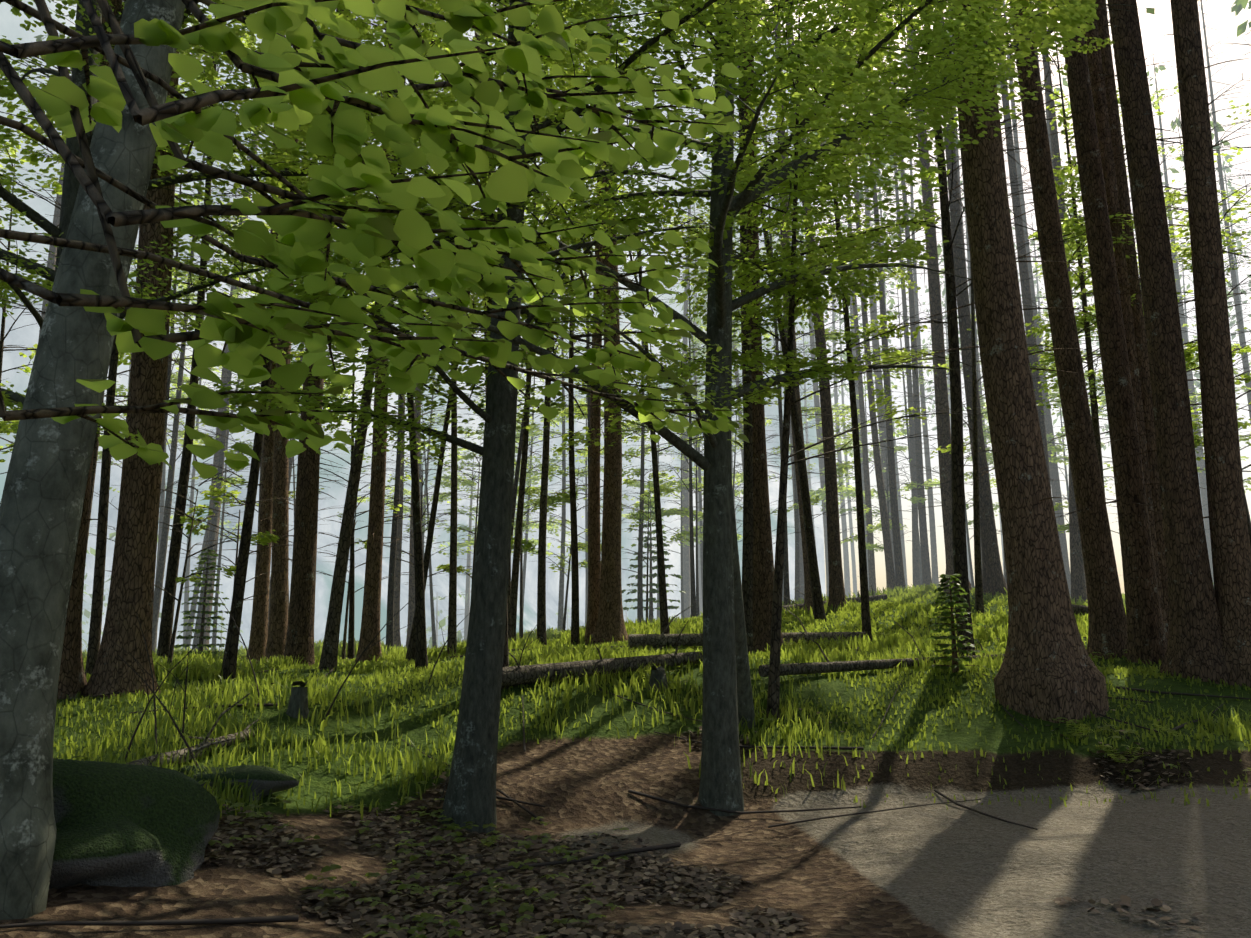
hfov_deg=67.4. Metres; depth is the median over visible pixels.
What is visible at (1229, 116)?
beech tree
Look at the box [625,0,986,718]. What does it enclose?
beech tree
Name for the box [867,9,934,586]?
tree
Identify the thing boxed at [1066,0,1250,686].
tree
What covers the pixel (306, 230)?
hazel tree
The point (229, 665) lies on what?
tree
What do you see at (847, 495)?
beech tree
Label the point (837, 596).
tree
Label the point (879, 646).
grass
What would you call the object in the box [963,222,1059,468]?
beech tree
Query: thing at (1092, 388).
beech tree
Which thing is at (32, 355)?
beech tree
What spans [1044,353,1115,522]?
beech tree
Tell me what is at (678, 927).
leaf litter
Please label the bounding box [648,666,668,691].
stump
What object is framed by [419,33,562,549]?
tree
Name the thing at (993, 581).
tree
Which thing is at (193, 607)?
beech tree
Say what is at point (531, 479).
beech tree
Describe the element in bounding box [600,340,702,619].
beech tree
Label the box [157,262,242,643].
beech tree
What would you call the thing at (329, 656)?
tree
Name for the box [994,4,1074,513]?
tree
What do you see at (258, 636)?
tree
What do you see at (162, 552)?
beech tree
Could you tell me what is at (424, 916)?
fallen leaves
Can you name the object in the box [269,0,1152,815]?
tree
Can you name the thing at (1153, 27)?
sky
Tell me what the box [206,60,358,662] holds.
tree
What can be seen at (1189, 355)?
beech tree
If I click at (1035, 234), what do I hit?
beech tree
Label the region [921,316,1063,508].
beech tree
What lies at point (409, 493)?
beech tree
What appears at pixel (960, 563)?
beech tree
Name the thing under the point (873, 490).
beech tree
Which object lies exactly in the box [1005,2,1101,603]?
tree
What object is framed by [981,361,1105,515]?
beech tree
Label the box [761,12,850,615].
tree
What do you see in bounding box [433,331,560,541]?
beech tree
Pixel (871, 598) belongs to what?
log
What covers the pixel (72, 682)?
tree
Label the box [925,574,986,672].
young spruce tree
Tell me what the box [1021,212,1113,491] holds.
beech tree
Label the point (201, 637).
young spruce tree
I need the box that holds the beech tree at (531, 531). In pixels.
[511,322,587,622]
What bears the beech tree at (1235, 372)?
on the ground at (930, 869)
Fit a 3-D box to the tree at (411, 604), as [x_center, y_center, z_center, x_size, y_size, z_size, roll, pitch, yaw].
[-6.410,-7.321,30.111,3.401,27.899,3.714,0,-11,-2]
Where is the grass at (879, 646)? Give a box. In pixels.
[53,582,1250,820]
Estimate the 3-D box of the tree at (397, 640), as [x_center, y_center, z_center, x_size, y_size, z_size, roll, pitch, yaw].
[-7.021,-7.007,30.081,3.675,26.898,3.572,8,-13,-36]
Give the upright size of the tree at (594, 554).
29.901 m
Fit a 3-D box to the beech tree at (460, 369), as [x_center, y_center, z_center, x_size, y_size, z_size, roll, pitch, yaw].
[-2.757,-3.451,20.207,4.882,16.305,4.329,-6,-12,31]
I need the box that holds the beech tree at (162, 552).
[106,19,262,651]
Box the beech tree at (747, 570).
[580,0,876,654]
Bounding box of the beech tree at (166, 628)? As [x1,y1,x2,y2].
[9,4,309,658]
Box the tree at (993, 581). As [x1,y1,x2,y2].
[902,6,1024,594]
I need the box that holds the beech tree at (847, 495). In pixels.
[809,371,907,521]
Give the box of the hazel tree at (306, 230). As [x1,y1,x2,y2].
[0,0,752,479]
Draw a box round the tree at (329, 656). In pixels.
[280,0,493,669]
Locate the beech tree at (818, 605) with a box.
[698,1,920,621]
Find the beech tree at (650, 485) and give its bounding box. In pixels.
[646,371,780,532]
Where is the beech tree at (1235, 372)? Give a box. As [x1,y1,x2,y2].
[1185,343,1250,509]
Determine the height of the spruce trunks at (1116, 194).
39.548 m
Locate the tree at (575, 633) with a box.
[523,9,642,645]
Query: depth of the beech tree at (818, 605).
22.51 m
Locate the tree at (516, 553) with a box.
[466,4,645,640]
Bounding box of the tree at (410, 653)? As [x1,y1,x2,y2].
[293,4,599,660]
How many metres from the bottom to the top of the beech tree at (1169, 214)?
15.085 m
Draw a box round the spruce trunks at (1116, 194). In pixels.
[0,0,1250,656]
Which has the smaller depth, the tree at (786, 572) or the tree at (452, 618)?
the tree at (452, 618)
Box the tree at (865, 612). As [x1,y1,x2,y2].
[759,0,962,640]
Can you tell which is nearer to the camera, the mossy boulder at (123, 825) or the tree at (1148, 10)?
the mossy boulder at (123, 825)
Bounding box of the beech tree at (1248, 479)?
[1180,238,1250,486]
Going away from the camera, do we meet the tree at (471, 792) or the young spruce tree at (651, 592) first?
the tree at (471, 792)
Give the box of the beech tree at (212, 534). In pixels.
[166,101,271,650]
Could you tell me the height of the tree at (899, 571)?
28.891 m
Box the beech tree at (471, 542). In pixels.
[444,363,563,547]
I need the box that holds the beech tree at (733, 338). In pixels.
[648,256,774,495]
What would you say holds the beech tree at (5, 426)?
on the ground at (930, 869)
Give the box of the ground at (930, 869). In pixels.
[0,593,1250,937]
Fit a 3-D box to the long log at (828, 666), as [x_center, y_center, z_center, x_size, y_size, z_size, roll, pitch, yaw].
[3.860,2.686,14.119,4.507,0.794,0.745,4,-11,-22]
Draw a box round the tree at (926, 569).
[874,3,964,585]
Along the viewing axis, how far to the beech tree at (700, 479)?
41.59 m
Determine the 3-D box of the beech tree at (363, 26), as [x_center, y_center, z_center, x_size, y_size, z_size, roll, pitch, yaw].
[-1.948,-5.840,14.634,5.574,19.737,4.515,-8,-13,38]
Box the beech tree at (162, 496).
[109,228,219,648]
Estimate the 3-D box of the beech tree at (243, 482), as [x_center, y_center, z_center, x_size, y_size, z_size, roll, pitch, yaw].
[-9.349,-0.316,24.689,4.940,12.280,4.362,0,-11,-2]
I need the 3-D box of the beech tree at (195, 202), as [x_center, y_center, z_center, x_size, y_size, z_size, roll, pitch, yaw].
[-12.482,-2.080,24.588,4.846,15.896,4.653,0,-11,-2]
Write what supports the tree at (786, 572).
on the ground at (930, 869)
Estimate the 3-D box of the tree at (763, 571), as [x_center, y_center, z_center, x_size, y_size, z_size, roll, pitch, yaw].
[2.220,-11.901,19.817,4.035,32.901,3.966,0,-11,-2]
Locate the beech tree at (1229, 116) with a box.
[1158,0,1250,394]
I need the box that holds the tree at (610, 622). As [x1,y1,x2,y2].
[559,6,678,644]
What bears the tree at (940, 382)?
on the ground at (930, 869)
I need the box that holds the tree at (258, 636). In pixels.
[194,22,319,663]
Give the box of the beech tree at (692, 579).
[622,214,741,616]
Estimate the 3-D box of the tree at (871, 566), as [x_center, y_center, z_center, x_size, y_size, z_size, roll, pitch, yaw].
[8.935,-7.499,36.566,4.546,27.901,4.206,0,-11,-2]
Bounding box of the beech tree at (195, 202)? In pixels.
[8,104,253,493]
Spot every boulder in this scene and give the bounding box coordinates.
[49,759,220,888]
[178,765,298,800]
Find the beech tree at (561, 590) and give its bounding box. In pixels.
[526,196,603,630]
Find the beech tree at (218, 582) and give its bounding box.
[158,382,260,650]
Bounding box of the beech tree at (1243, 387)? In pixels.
[1067,54,1250,406]
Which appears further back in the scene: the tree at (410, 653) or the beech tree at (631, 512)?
the beech tree at (631, 512)
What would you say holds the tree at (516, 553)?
on the ground at (930, 869)
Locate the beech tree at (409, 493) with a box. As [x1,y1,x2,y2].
[357,289,478,548]
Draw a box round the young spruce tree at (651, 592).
[622,494,685,622]
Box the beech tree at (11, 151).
[0,147,36,352]
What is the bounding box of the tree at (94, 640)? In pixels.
[0,1,252,675]
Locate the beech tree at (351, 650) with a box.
[260,292,476,659]
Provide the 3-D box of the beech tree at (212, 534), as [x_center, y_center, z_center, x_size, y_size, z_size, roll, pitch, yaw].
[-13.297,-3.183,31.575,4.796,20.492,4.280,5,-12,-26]
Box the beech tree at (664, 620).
[556,87,779,633]
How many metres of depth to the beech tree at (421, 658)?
15.02 m
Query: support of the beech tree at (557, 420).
on the ground at (930, 869)
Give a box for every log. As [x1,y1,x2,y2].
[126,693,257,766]
[502,620,702,686]
[628,605,865,647]
[758,622,1004,676]
[782,585,887,612]
[1072,604,1087,615]
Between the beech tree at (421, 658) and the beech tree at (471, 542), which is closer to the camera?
the beech tree at (421, 658)
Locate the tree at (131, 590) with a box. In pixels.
[6,0,236,697]
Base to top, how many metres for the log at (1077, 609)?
0.883 m
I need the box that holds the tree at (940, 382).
[891,5,980,594]
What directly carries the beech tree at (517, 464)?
on the ground at (930, 869)
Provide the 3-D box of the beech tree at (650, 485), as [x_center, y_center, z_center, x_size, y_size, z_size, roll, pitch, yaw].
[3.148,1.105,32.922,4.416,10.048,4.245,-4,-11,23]
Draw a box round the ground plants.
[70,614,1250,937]
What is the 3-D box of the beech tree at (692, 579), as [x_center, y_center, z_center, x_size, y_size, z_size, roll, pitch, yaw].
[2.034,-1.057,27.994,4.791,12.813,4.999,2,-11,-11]
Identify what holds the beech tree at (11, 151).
on the ground at (930, 869)
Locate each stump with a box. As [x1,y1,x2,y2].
[286,681,309,718]
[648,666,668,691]
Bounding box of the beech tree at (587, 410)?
[527,117,671,501]
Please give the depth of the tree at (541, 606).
20.23 m
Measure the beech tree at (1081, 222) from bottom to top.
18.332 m
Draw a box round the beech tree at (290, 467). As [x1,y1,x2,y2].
[227,176,369,625]
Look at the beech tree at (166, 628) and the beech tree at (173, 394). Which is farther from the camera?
the beech tree at (173, 394)
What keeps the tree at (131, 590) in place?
on the ground at (930, 869)
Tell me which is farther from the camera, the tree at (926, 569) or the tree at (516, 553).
the tree at (926, 569)
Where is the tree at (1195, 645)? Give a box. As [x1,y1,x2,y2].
[1053,0,1250,684]
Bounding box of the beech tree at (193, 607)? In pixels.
[162,221,291,650]
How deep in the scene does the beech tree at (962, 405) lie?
30.20 m
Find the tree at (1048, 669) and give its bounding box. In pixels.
[832,0,1141,722]
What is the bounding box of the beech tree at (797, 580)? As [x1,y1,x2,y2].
[732,222,860,601]
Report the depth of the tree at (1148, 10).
26.61 m
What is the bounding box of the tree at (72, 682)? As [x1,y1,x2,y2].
[0,0,224,698]
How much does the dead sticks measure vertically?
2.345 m
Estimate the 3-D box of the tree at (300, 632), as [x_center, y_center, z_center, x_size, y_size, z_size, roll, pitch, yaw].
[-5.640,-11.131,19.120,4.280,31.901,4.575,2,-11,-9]
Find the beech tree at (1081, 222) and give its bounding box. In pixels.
[909,6,1179,368]
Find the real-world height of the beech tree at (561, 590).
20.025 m
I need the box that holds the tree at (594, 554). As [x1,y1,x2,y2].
[537,20,652,643]
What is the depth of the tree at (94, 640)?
13.75 m
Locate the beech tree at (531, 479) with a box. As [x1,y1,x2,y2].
[432,297,570,533]
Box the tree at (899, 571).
[820,6,932,588]
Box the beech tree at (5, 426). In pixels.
[0,47,248,553]
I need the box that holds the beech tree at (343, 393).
[209,197,350,613]
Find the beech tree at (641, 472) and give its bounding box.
[556,164,703,622]
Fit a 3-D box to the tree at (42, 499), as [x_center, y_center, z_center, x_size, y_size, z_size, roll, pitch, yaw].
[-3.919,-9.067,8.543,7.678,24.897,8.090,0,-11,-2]
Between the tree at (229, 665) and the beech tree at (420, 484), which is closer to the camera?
the tree at (229, 665)
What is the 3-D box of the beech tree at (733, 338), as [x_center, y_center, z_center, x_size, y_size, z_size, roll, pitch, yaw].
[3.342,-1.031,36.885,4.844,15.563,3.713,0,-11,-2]
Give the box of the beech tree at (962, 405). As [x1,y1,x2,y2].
[888,308,988,502]
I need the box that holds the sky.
[335,0,1250,596]
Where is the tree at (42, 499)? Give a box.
[0,0,184,919]
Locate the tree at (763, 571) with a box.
[667,4,798,651]
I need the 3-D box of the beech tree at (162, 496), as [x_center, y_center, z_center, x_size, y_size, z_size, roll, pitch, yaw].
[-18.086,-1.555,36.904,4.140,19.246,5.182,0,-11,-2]
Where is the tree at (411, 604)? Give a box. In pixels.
[370,19,443,648]
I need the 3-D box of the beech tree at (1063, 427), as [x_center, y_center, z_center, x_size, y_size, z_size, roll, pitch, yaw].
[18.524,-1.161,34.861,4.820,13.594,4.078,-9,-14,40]
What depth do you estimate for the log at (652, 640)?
17.74 m
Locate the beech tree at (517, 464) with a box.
[418,135,588,538]
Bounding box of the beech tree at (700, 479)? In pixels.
[647,267,742,607]
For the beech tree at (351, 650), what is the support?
on the ground at (930, 869)
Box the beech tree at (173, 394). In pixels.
[88,360,206,545]
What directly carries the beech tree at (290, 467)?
on the ground at (930, 869)
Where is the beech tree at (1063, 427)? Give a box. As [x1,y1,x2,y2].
[1046,302,1114,488]
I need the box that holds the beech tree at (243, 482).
[176,225,355,512]
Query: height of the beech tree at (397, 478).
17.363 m
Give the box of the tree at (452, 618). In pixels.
[357,16,532,655]
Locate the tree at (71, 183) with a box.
[0,0,478,445]
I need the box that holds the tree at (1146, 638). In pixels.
[1005,3,1205,663]
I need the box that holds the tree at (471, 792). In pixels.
[213,0,884,832]
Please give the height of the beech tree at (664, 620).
13.736 m
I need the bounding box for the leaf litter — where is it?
[48,691,1250,937]
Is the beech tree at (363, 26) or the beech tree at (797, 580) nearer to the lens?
the beech tree at (363, 26)
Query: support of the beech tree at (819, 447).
on the ground at (930, 869)
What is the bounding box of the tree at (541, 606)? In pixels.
[523,0,637,644]
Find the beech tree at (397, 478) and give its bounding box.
[323,91,464,649]
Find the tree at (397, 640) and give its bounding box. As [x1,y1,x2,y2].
[367,83,438,648]
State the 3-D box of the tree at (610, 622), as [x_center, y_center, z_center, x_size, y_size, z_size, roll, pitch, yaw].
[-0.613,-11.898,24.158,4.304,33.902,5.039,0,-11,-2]
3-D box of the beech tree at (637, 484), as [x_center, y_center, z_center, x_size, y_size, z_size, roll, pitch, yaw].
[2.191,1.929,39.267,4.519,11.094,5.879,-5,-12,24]
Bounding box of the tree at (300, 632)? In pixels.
[280,8,360,666]
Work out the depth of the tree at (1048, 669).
11.87 m
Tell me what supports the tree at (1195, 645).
on the ground at (930, 869)
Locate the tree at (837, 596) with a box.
[765,0,847,612]
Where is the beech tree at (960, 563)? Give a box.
[798,0,1121,655]
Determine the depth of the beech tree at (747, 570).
16.61 m
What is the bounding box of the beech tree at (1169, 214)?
[1157,123,1250,524]
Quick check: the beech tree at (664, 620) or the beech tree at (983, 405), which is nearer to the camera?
the beech tree at (664, 620)
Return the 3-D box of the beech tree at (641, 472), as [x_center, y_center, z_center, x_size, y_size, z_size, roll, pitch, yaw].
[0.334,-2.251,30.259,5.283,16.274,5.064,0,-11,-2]
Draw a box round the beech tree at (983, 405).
[939,226,996,487]
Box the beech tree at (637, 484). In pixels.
[626,388,742,618]
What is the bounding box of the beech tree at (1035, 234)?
[1028,101,1250,460]
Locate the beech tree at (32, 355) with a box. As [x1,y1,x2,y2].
[0,140,99,453]
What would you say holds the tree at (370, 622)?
on the ground at (930, 869)
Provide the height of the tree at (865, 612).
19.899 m
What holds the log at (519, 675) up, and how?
on the ground at (930, 869)
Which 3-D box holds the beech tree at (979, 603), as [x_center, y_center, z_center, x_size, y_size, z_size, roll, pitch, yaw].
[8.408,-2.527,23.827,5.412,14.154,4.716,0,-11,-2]
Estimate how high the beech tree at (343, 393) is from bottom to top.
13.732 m
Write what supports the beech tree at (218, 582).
on the ground at (930, 869)
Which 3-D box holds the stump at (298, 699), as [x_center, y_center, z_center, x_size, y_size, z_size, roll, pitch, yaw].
[-3.698,2.726,10.559,0.288,0.669,0.288,0,-11,-2]
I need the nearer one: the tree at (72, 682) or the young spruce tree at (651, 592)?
the tree at (72, 682)
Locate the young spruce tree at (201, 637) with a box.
[173,549,229,655]
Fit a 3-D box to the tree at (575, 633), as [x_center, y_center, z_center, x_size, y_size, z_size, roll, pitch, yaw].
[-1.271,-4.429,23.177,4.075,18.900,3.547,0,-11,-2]
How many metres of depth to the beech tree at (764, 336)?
39.11 m
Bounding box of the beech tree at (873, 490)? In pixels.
[842,281,948,584]
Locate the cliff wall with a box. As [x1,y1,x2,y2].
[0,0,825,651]
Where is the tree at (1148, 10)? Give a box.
[1056,3,1202,517]
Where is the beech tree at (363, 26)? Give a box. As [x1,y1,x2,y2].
[304,0,654,689]
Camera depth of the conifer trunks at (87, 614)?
55.27 m
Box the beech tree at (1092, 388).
[961,32,1175,500]
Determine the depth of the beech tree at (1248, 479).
28.52 m
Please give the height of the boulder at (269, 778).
0.320 m
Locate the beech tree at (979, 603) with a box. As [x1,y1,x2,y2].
[870,113,1061,614]
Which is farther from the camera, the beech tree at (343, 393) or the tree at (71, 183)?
the beech tree at (343, 393)
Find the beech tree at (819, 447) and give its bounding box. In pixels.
[739,242,825,603]
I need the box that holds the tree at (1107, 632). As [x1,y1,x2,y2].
[909,0,1146,658]
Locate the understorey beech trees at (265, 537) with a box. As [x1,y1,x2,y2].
[105,385,1209,664]
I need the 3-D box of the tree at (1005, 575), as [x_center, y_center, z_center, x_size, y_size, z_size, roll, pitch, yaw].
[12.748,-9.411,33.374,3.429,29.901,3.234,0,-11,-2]
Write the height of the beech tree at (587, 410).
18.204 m
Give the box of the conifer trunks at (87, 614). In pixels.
[82,457,632,651]
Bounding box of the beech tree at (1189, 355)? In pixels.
[1164,72,1250,546]
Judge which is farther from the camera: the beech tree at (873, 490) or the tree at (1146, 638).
the beech tree at (873, 490)
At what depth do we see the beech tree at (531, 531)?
41.55 m
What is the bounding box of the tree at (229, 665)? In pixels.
[51,10,421,680]
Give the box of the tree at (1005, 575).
[968,71,1027,584]
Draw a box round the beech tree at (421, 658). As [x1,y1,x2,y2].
[250,0,538,670]
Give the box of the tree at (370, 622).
[336,21,442,662]
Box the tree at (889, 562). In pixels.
[828,15,925,590]
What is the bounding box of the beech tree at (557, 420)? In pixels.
[523,313,635,624]
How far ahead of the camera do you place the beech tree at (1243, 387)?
32.11 m
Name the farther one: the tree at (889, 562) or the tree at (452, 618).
the tree at (889, 562)
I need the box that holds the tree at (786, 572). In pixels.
[694,73,844,604]
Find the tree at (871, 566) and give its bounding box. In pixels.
[803,3,899,594]
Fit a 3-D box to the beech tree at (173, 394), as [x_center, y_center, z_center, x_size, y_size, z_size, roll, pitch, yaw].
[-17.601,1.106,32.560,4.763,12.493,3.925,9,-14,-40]
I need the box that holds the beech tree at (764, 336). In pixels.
[702,326,792,520]
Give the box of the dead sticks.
[0,594,1250,927]
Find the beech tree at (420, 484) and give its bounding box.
[350,265,463,558]
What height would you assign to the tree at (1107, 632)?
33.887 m
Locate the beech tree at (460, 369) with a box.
[388,0,599,641]
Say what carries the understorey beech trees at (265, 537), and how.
on the ground at (930, 869)

